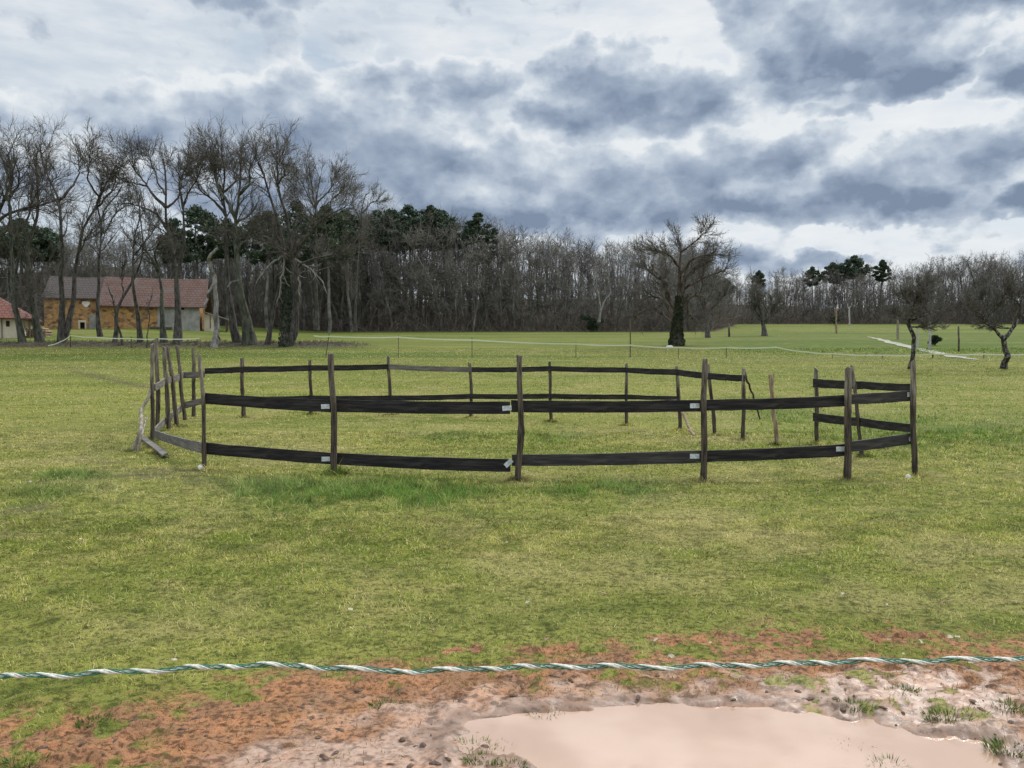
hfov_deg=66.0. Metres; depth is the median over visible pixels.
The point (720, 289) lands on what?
forest tree
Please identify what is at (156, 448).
fallen board
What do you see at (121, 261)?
forest tree
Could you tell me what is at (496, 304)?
forest tree
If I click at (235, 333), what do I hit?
oak tree
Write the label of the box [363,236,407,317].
forest tree
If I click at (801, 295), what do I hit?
forest tree
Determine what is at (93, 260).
forest tree
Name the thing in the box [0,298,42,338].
cream house
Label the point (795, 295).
forest tree
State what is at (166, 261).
pine tree
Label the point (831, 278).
forest tree
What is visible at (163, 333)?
pine tree
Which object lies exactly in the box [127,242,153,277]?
forest tree
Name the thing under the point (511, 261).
forest tree
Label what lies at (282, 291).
forest tree
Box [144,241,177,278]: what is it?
forest tree
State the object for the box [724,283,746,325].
forest tree
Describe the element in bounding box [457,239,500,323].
forest tree
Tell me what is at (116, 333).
slender tree
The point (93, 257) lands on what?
forest tree
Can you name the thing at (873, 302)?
forest tree
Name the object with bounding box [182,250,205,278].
forest tree
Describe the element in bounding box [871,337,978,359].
path
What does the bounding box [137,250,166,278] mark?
forest tree
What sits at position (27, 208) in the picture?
oak tree
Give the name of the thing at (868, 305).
forest tree
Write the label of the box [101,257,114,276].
forest tree
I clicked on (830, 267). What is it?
pine tree
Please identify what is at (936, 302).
forest tree
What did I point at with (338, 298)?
forest tree
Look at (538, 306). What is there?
forest tree
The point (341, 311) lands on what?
forest tree
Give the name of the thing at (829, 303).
forest tree
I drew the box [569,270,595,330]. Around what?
forest tree
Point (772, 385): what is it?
loose stake
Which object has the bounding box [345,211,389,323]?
forest tree
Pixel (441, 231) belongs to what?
forest tree
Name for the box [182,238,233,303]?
forest tree
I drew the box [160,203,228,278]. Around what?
pine tree
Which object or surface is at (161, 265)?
forest tree
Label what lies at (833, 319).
evergreen bush
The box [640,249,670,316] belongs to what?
forest tree
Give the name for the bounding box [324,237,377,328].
forest tree
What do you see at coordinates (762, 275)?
pine tree
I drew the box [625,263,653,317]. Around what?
forest tree
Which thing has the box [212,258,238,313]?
forest tree
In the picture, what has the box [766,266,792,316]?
forest tree
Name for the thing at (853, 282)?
forest tree
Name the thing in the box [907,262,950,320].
forest tree
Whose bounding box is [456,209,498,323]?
pine tree
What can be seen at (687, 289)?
forest tree
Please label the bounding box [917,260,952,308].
forest tree
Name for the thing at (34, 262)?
forest tree
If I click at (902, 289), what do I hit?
forest tree
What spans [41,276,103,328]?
stone barn
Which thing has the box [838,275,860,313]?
forest tree
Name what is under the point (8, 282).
forest tree
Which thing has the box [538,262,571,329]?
forest tree
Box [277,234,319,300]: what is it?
forest tree
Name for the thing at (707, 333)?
oak tree
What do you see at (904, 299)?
forest tree
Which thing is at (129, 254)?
forest tree
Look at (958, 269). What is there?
forest tree
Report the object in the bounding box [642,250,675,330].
forest tree
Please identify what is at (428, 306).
forest tree
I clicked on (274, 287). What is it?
forest tree
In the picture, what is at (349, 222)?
pine tree
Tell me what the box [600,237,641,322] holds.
forest tree
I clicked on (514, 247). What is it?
forest tree
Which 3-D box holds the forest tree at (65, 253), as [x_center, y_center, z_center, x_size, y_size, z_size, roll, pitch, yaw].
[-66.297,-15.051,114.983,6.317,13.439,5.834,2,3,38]
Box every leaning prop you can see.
[676,399,694,435]
[745,371,760,419]
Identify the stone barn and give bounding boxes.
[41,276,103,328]
[100,276,211,330]
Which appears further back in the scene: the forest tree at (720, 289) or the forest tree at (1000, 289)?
the forest tree at (1000, 289)
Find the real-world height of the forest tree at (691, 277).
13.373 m
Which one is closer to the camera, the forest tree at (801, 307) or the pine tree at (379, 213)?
the pine tree at (379, 213)
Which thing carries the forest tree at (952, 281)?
on the ground at (444, 719)
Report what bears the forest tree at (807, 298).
on the ground at (444, 719)
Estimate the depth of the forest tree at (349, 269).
124.69 m
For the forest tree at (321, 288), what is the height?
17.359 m
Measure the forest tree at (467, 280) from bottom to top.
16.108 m
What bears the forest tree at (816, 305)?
on the ground at (444, 719)
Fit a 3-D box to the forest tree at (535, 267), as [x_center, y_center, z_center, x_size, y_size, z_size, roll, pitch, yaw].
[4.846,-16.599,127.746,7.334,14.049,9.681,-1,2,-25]
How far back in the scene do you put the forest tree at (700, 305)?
124.01 m
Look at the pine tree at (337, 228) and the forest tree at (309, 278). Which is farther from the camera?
the forest tree at (309, 278)
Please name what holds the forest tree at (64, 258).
on the ground at (444, 719)
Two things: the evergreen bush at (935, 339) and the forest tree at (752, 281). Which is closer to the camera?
the evergreen bush at (935, 339)
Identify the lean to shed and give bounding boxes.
[204,312,228,331]
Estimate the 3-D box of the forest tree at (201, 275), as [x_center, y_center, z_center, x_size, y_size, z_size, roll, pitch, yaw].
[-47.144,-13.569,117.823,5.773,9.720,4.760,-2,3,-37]
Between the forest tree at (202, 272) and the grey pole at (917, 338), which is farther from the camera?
the forest tree at (202, 272)
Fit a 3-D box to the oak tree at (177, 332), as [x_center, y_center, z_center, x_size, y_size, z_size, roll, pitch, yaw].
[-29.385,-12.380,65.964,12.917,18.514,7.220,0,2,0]
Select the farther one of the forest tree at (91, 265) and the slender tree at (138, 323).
the forest tree at (91, 265)
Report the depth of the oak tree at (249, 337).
63.81 m
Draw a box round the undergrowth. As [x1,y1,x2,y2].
[16,290,1023,331]
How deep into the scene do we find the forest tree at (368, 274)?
128.66 m
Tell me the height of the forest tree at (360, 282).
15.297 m
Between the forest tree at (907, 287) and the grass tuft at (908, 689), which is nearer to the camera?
the grass tuft at (908, 689)
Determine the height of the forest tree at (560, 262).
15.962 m
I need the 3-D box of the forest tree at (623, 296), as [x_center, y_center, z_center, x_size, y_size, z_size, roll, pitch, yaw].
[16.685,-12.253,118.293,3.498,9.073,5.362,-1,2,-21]
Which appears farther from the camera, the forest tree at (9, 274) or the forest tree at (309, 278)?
the forest tree at (309, 278)
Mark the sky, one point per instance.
(818, 133)
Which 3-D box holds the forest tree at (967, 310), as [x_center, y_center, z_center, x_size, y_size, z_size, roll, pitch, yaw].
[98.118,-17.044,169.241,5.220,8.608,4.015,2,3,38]
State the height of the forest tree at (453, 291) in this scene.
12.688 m
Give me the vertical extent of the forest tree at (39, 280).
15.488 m
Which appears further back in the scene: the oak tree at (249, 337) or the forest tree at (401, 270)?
the forest tree at (401, 270)
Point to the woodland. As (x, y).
(608, 259)
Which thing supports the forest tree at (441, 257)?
on the ground at (444, 719)
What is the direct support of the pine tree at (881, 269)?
on the ground at (444, 719)
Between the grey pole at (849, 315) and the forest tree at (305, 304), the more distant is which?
the grey pole at (849, 315)
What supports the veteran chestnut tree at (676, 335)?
on the ground at (444, 719)
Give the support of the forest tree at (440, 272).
on the ground at (444, 719)
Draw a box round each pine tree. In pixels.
[0,210,60,310]
[0,232,17,257]
[25,222,71,276]
[116,221,179,342]
[156,228,192,278]
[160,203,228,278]
[198,216,250,325]
[232,197,296,329]
[268,200,321,330]
[298,203,355,332]
[317,205,371,331]
[362,202,395,312]
[363,200,416,323]
[383,204,427,319]
[406,203,453,321]
[428,206,461,321]
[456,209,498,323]
[719,277,737,298]
[751,270,765,309]
[802,266,821,310]
[821,262,843,314]
[835,253,875,318]
[871,259,891,319]
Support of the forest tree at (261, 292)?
on the ground at (444, 719)
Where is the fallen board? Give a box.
[142,436,167,455]
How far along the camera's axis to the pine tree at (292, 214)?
114.28 m
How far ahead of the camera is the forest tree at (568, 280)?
125.49 m
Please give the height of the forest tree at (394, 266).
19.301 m
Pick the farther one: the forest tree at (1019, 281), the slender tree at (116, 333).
the forest tree at (1019, 281)
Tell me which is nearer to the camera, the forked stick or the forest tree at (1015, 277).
the forked stick
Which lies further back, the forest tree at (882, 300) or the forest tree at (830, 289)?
the forest tree at (830, 289)
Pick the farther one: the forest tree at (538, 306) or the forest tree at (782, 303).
the forest tree at (782, 303)
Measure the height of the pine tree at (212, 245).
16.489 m
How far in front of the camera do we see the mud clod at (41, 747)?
3.09 m
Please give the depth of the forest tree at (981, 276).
168.29 m
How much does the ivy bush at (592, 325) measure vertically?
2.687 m
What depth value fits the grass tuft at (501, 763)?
3.02 m
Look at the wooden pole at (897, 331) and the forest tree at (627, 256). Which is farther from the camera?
the forest tree at (627, 256)
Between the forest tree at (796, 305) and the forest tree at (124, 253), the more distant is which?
the forest tree at (796, 305)
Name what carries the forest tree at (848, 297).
on the ground at (444, 719)
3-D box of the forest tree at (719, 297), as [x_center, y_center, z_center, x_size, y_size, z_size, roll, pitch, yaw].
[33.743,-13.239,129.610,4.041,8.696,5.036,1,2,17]
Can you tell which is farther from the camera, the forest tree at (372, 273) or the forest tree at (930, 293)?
the forest tree at (930, 293)
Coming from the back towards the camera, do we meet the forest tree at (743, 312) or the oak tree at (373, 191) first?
the forest tree at (743, 312)
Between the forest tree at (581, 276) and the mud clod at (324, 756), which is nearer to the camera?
the mud clod at (324, 756)
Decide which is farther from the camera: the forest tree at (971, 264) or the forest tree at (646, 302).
the forest tree at (971, 264)
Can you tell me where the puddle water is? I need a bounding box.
[458,702,1001,767]
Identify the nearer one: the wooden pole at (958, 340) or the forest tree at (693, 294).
the wooden pole at (958, 340)
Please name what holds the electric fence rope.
on the ground at (444, 719)
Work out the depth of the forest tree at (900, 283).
178.25 m
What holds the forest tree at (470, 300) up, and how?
on the ground at (444, 719)
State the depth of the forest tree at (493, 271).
123.47 m
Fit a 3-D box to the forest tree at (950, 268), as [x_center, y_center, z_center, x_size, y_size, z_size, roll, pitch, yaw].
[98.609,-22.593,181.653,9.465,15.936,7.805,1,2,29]
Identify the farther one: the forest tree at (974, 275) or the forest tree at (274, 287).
the forest tree at (974, 275)
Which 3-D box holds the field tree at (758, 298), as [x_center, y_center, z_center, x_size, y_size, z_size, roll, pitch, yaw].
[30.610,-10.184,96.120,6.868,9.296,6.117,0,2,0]
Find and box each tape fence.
[48,334,199,347]
[314,318,1023,357]
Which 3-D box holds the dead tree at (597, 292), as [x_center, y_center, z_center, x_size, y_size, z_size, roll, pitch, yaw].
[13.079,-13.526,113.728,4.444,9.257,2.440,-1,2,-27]
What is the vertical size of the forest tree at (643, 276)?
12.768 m
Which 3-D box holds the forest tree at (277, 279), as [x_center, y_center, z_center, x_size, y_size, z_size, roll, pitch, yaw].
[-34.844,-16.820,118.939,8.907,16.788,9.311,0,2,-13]
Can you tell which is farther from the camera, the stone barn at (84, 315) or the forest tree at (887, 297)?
the forest tree at (887, 297)
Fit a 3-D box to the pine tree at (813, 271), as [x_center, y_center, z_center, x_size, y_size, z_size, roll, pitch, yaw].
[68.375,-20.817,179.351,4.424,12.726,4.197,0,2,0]
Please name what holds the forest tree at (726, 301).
on the ground at (444, 719)
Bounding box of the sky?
[0,0,1023,307]
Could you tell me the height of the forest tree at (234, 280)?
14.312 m
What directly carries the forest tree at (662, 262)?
on the ground at (444, 719)
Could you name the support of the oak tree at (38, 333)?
on the ground at (444, 719)
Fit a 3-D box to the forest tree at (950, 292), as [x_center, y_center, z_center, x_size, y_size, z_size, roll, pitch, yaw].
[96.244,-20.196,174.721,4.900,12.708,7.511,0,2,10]
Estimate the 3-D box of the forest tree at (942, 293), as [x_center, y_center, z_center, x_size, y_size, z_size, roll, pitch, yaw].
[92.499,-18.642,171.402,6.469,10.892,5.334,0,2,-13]
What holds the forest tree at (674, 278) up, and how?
on the ground at (444, 719)
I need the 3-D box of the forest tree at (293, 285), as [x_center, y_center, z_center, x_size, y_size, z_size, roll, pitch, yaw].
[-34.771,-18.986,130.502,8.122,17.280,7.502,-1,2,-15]
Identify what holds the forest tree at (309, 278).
on the ground at (444, 719)
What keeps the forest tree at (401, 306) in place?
on the ground at (444, 719)
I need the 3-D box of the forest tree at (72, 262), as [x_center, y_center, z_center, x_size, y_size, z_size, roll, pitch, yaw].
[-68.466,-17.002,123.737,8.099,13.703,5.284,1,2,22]
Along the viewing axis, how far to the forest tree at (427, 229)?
126.52 m
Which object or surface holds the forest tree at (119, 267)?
on the ground at (444, 719)
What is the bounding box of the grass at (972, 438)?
[0,346,1023,767]
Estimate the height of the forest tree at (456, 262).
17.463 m
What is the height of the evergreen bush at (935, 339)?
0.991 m
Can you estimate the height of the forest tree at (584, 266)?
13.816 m
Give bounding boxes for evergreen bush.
[830,316,841,323]
[927,335,942,345]
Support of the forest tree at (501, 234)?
on the ground at (444, 719)
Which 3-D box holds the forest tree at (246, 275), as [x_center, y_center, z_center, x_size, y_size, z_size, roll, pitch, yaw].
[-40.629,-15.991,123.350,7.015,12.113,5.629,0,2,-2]
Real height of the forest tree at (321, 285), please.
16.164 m
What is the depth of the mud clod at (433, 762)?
3.01 m
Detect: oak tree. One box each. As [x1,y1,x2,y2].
[0,113,57,341]
[0,114,107,331]
[0,147,44,342]
[20,114,152,342]
[80,125,227,344]
[154,109,263,342]
[167,112,301,345]
[225,115,372,346]
[274,138,369,330]
[329,173,395,330]
[690,259,740,337]
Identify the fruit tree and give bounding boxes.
[877,268,967,368]
[955,267,1023,368]
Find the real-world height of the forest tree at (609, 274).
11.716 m
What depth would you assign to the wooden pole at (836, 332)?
107.66 m
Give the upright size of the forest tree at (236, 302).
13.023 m
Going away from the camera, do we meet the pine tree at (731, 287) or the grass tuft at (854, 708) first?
the grass tuft at (854, 708)
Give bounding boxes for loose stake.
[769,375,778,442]
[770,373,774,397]
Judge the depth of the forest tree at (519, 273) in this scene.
122.47 m
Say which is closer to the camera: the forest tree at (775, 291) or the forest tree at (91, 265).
the forest tree at (91, 265)
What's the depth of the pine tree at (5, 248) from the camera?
114.98 m
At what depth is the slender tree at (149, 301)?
62.49 m
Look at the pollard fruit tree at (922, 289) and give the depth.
40.13 m
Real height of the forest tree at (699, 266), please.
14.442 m
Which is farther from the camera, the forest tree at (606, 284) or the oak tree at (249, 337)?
the forest tree at (606, 284)
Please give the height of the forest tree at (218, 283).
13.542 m
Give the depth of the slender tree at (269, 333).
64.80 m
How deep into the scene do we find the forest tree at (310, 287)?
118.45 m
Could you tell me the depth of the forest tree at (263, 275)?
126.39 m
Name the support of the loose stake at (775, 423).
on the ground at (444, 719)
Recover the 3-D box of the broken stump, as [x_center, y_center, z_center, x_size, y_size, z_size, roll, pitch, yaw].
[-23.952,-6.786,63.176,1.375,8.263,1.580,0,2,0]
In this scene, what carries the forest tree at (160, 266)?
on the ground at (444, 719)
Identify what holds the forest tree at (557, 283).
on the ground at (444, 719)
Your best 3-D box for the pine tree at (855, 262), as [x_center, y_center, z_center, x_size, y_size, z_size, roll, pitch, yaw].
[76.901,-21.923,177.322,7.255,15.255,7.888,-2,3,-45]
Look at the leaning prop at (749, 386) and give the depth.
14.62 m
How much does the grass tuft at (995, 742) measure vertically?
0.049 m
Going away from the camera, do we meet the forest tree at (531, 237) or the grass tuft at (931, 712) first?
the grass tuft at (931, 712)
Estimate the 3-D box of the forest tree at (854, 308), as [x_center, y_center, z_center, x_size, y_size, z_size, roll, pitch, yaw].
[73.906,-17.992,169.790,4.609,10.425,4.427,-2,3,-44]
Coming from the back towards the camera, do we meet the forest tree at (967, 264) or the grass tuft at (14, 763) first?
the forest tree at (967, 264)
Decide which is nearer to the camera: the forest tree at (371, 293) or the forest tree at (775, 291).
the forest tree at (371, 293)
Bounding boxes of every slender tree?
[72,144,142,336]
[106,283,123,344]
[112,180,147,341]
[115,177,189,342]
[144,288,152,347]
[264,211,323,343]
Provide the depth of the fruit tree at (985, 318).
40.73 m
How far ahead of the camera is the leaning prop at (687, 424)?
15.81 m
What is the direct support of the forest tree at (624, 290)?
on the ground at (444, 719)
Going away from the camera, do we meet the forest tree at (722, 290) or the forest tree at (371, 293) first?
the forest tree at (371, 293)
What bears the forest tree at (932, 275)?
on the ground at (444, 719)
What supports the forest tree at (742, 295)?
on the ground at (444, 719)
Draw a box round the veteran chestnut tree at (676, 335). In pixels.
[618,212,741,345]
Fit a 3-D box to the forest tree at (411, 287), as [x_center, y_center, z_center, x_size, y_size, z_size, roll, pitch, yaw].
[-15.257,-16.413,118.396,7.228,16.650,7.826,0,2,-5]
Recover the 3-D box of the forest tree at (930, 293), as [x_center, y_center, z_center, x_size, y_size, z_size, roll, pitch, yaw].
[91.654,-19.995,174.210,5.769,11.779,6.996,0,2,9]
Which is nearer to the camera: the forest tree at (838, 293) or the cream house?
the cream house
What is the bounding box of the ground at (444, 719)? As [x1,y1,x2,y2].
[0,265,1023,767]
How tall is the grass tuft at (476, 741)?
0.044 m
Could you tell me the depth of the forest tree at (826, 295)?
174.54 m
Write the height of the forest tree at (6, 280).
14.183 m
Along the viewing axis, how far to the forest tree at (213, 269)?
127.61 m
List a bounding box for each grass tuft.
[0,750,51,767]
[73,711,119,728]
[368,697,402,708]
[455,734,497,751]
[459,748,497,765]
[494,757,530,767]
[831,696,878,712]
[865,753,906,766]
[884,682,924,695]
[920,704,977,722]
[976,734,1023,757]
[986,695,1023,713]
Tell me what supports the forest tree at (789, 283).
on the ground at (444, 719)
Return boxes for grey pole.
[848,307,849,326]
[917,328,918,347]
[928,321,930,349]
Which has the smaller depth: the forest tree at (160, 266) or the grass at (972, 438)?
the grass at (972, 438)
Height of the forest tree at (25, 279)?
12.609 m
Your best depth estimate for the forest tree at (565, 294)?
121.17 m
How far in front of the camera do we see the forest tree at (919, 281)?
174.47 m
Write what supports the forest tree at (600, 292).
on the ground at (444, 719)
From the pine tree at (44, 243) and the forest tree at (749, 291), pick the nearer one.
the pine tree at (44, 243)
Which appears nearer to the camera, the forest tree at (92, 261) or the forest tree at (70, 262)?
the forest tree at (70, 262)
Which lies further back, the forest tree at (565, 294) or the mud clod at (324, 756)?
the forest tree at (565, 294)
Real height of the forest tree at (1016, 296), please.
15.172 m
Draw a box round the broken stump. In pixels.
[203,248,220,347]
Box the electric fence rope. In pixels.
[0,656,1023,678]
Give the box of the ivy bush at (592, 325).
[580,314,603,331]
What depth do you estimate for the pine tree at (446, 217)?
130.29 m
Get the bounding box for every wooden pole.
[835,308,837,333]
[896,317,898,338]
[958,326,959,350]
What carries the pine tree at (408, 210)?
on the ground at (444, 719)
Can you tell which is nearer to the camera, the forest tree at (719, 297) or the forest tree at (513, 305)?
the forest tree at (513, 305)
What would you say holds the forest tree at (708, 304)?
on the ground at (444, 719)
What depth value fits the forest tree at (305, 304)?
118.39 m
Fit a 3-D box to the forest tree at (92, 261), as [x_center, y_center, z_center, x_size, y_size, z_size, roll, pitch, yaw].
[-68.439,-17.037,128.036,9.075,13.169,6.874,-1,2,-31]
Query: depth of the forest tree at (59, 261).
121.30 m
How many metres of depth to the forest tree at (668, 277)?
124.84 m
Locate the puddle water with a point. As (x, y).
(666, 735)
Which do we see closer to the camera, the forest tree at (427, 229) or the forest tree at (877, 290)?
the forest tree at (427, 229)
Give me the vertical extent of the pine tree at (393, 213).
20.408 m
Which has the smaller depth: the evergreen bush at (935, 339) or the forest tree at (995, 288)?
the evergreen bush at (935, 339)
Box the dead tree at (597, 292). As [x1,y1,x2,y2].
[588,259,611,321]
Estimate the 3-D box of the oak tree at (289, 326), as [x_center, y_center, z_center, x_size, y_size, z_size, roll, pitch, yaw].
[-17.084,-11.675,62.714,13.078,18.064,10.944,0,2,0]
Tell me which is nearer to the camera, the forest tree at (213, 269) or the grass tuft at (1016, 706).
the grass tuft at (1016, 706)
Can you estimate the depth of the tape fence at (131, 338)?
61.98 m
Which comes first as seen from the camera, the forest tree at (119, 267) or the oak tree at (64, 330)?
the oak tree at (64, 330)
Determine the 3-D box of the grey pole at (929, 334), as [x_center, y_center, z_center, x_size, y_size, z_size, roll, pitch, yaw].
[31.772,-3.623,59.919,0.220,2.310,0.212,-1,2,-30]
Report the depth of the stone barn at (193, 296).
93.28 m
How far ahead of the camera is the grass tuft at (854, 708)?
3.47 m
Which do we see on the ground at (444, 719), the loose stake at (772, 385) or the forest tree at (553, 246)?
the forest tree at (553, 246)
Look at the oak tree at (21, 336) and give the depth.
65.46 m
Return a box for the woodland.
[0,199,1023,322]
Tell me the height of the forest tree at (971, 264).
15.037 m
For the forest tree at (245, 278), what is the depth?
125.90 m
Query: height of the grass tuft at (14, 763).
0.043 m
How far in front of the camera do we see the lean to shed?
94.89 m
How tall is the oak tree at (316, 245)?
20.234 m
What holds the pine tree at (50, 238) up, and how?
on the ground at (444, 719)
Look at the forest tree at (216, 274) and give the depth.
128.35 m
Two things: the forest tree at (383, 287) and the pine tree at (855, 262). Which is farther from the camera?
the pine tree at (855, 262)
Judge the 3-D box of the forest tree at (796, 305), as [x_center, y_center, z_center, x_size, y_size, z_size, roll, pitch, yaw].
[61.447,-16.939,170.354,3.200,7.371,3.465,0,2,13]
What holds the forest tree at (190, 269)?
on the ground at (444, 719)
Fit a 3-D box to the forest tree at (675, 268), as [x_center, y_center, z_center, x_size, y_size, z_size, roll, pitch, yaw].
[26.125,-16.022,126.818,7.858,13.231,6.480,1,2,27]
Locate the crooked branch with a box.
[131,388,150,450]
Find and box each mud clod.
[34,745,47,751]
[319,754,327,759]
[429,761,441,765]
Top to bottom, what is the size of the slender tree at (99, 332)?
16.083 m
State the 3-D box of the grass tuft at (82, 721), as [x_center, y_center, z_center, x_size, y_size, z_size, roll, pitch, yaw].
[-1.756,1.421,3.338,0.202,0.036,0.146,0,2,-13]
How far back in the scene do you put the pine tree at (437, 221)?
126.35 m
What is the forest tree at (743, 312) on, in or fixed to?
on the ground at (444, 719)
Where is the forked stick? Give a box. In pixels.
[136,415,147,452]
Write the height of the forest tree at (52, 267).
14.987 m
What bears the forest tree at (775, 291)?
on the ground at (444, 719)
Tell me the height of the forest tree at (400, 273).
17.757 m
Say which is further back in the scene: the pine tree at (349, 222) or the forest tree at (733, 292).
the forest tree at (733, 292)
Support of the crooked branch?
on the ground at (444, 719)
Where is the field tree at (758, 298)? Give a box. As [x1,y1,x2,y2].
[739,265,787,335]
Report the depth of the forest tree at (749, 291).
178.24 m
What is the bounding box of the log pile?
[26,328,51,336]
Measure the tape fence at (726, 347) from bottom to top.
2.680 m
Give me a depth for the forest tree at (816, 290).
173.94 m
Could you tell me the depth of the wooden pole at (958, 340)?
57.88 m
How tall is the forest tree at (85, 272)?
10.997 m
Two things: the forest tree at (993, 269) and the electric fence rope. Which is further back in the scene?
the forest tree at (993, 269)
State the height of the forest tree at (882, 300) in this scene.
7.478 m
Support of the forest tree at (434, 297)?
on the ground at (444, 719)
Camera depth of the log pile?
78.58 m
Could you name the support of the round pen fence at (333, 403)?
on the ground at (444, 719)
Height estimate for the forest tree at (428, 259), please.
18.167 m
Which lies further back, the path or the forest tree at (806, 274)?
the forest tree at (806, 274)
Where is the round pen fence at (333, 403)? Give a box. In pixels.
[150,337,917,481]
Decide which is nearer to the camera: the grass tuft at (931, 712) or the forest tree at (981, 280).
the grass tuft at (931, 712)
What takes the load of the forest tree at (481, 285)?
on the ground at (444, 719)
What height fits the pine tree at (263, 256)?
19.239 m
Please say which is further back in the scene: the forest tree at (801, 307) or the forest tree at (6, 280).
the forest tree at (801, 307)
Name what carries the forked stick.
on the ground at (444, 719)
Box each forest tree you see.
[0,240,23,307]
[0,245,29,309]
[0,251,38,295]
[8,240,48,318]
[14,239,45,309]
[17,243,66,310]
[31,236,80,304]
[38,229,87,304]
[38,236,77,305]
[40,229,81,286]
[56,232,93,277]
[56,244,84,277]
[67,251,103,277]
[71,237,115,277]
[76,243,116,277]
[80,240,110,277]
[82,246,101,277]
[93,233,137,276]
[101,252,137,277]
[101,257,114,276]
[105,251,135,276]
[115,235,147,277]
[115,258,143,276]
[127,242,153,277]
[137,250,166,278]
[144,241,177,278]
[149,245,182,278]
[156,259,178,278]
[181,243,210,285]
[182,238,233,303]
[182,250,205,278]
[184,261,213,312]
[198,237,231,305]
[201,239,233,314]
[207,236,252,301]
[208,257,243,324]
[209,256,248,314]
[210,237,239,316]
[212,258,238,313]
[230,256,260,305]
[233,249,271,318]
[241,205,293,309]
[243,248,291,325]
[248,247,274,300]
[250,224,307,310]
[260,242,293,325]
[260,245,304,315]
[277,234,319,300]
[278,232,321,301]
[289,220,342,329]
[291,234,322,312]
[291,262,335,329]
[308,246,351,317]
[309,263,350,317]
[313,255,367,330]
[319,237,346,322]
[321,212,381,316]
[323,214,396,326]
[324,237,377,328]
[330,251,374,322]
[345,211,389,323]
[346,229,394,319]
[355,208,405,325]
[360,240,397,327]
[362,241,400,330]
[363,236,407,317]
[364,234,426,326]
[364,251,415,306]
[365,220,418,322]
[387,220,431,328]
[390,210,459,322]
[390,220,455,320]
[400,226,450,329]
[408,213,465,322]
[411,226,461,328]
[416,221,471,321]
[421,220,477,324]
[429,214,470,322]
[430,251,476,330]
[446,229,496,330]
[447,227,493,319]
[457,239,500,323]
[463,236,495,329]
[466,234,521,325]
[471,233,519,305]
[475,230,526,320]
[485,260,518,329]
[488,225,542,323]
[488,227,535,326]
[496,223,544,325]
[499,250,539,330]
[514,239,564,330]
[518,230,563,320]
[520,240,556,311]
[523,257,551,321]
[537,228,585,326]
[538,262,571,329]
[543,243,584,323]
[545,240,576,322]
[545,247,590,326]
[555,236,596,322]
[565,238,611,317]
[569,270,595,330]
[579,251,609,317]
[582,255,611,329]
[585,256,625,317]
[592,258,623,320]
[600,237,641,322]
[607,256,634,326]
[609,242,659,325]
[612,271,634,331]
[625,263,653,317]
[633,249,654,314]
[633,276,659,330]
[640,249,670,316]
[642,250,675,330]
[644,236,684,322]
[648,246,681,321]
[656,245,691,307]
[663,261,692,330]
[673,254,698,330]
[676,270,706,318]
[677,262,711,325]
[682,238,718,310]
[683,250,705,310]
[703,290,717,321]
[707,277,731,326]
[708,280,729,327]
[709,270,729,312]
[721,285,736,314]
[724,277,744,310]
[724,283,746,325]
[734,282,749,318]
[738,293,752,322]
[743,271,755,314]
[745,270,768,311]
[759,283,772,323]
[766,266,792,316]
[768,276,790,318]
[773,268,796,315]
[775,280,793,323]
[786,272,811,310]
[786,278,809,318]
[790,277,814,313]
[790,290,803,321]
[795,271,824,312]
[798,274,819,319]
[807,280,822,319]
[808,288,824,322]
[814,273,836,317]
[815,281,832,317]
[821,287,838,319]
[823,259,847,316]
[828,270,856,316]
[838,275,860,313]
[840,271,866,321]
[846,280,864,323]
[848,273,868,319]
[853,264,879,318]
[858,282,885,323]
[859,276,886,316]
[860,279,876,312]
[869,261,912,311]
[873,293,888,323]
[880,276,905,319]
[887,276,913,318]
[889,268,906,318]
[891,271,913,308]
[897,269,916,308]
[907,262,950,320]
[913,265,942,300]
[913,266,934,314]
[914,268,936,312]
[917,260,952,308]
[928,276,947,318]
[930,255,959,318]
[931,267,957,317]
[931,274,953,321]
[932,270,959,306]
[941,255,980,312]
[955,249,996,319]
[955,258,992,319]
[959,286,978,322]
[961,261,985,321]
[972,265,1012,321]
[973,261,994,310]
[975,254,1009,311]
[978,261,1014,323]
[979,263,1009,314]
[986,271,1004,319]
[988,256,1023,308]
[989,259,1023,320]
[1007,261,1023,308]
[1016,270,1023,306]
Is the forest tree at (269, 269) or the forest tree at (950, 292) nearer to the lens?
the forest tree at (269, 269)
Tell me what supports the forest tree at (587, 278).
on the ground at (444, 719)
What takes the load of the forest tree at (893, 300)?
on the ground at (444, 719)
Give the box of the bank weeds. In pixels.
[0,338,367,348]
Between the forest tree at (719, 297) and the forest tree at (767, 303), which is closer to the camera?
the forest tree at (719, 297)
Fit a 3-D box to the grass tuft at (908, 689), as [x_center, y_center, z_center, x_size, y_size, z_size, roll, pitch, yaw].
[1.804,1.403,3.630,0.194,0.038,0.150,0,2,0]
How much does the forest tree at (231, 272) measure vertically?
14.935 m
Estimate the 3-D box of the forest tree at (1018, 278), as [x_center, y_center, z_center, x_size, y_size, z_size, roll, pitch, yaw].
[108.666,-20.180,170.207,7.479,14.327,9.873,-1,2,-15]
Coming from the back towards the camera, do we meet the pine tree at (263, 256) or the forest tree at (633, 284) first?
the forest tree at (633, 284)
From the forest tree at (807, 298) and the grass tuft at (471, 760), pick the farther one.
the forest tree at (807, 298)
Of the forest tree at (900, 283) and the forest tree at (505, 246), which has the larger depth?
the forest tree at (900, 283)
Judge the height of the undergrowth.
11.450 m
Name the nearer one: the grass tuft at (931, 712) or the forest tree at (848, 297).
the grass tuft at (931, 712)

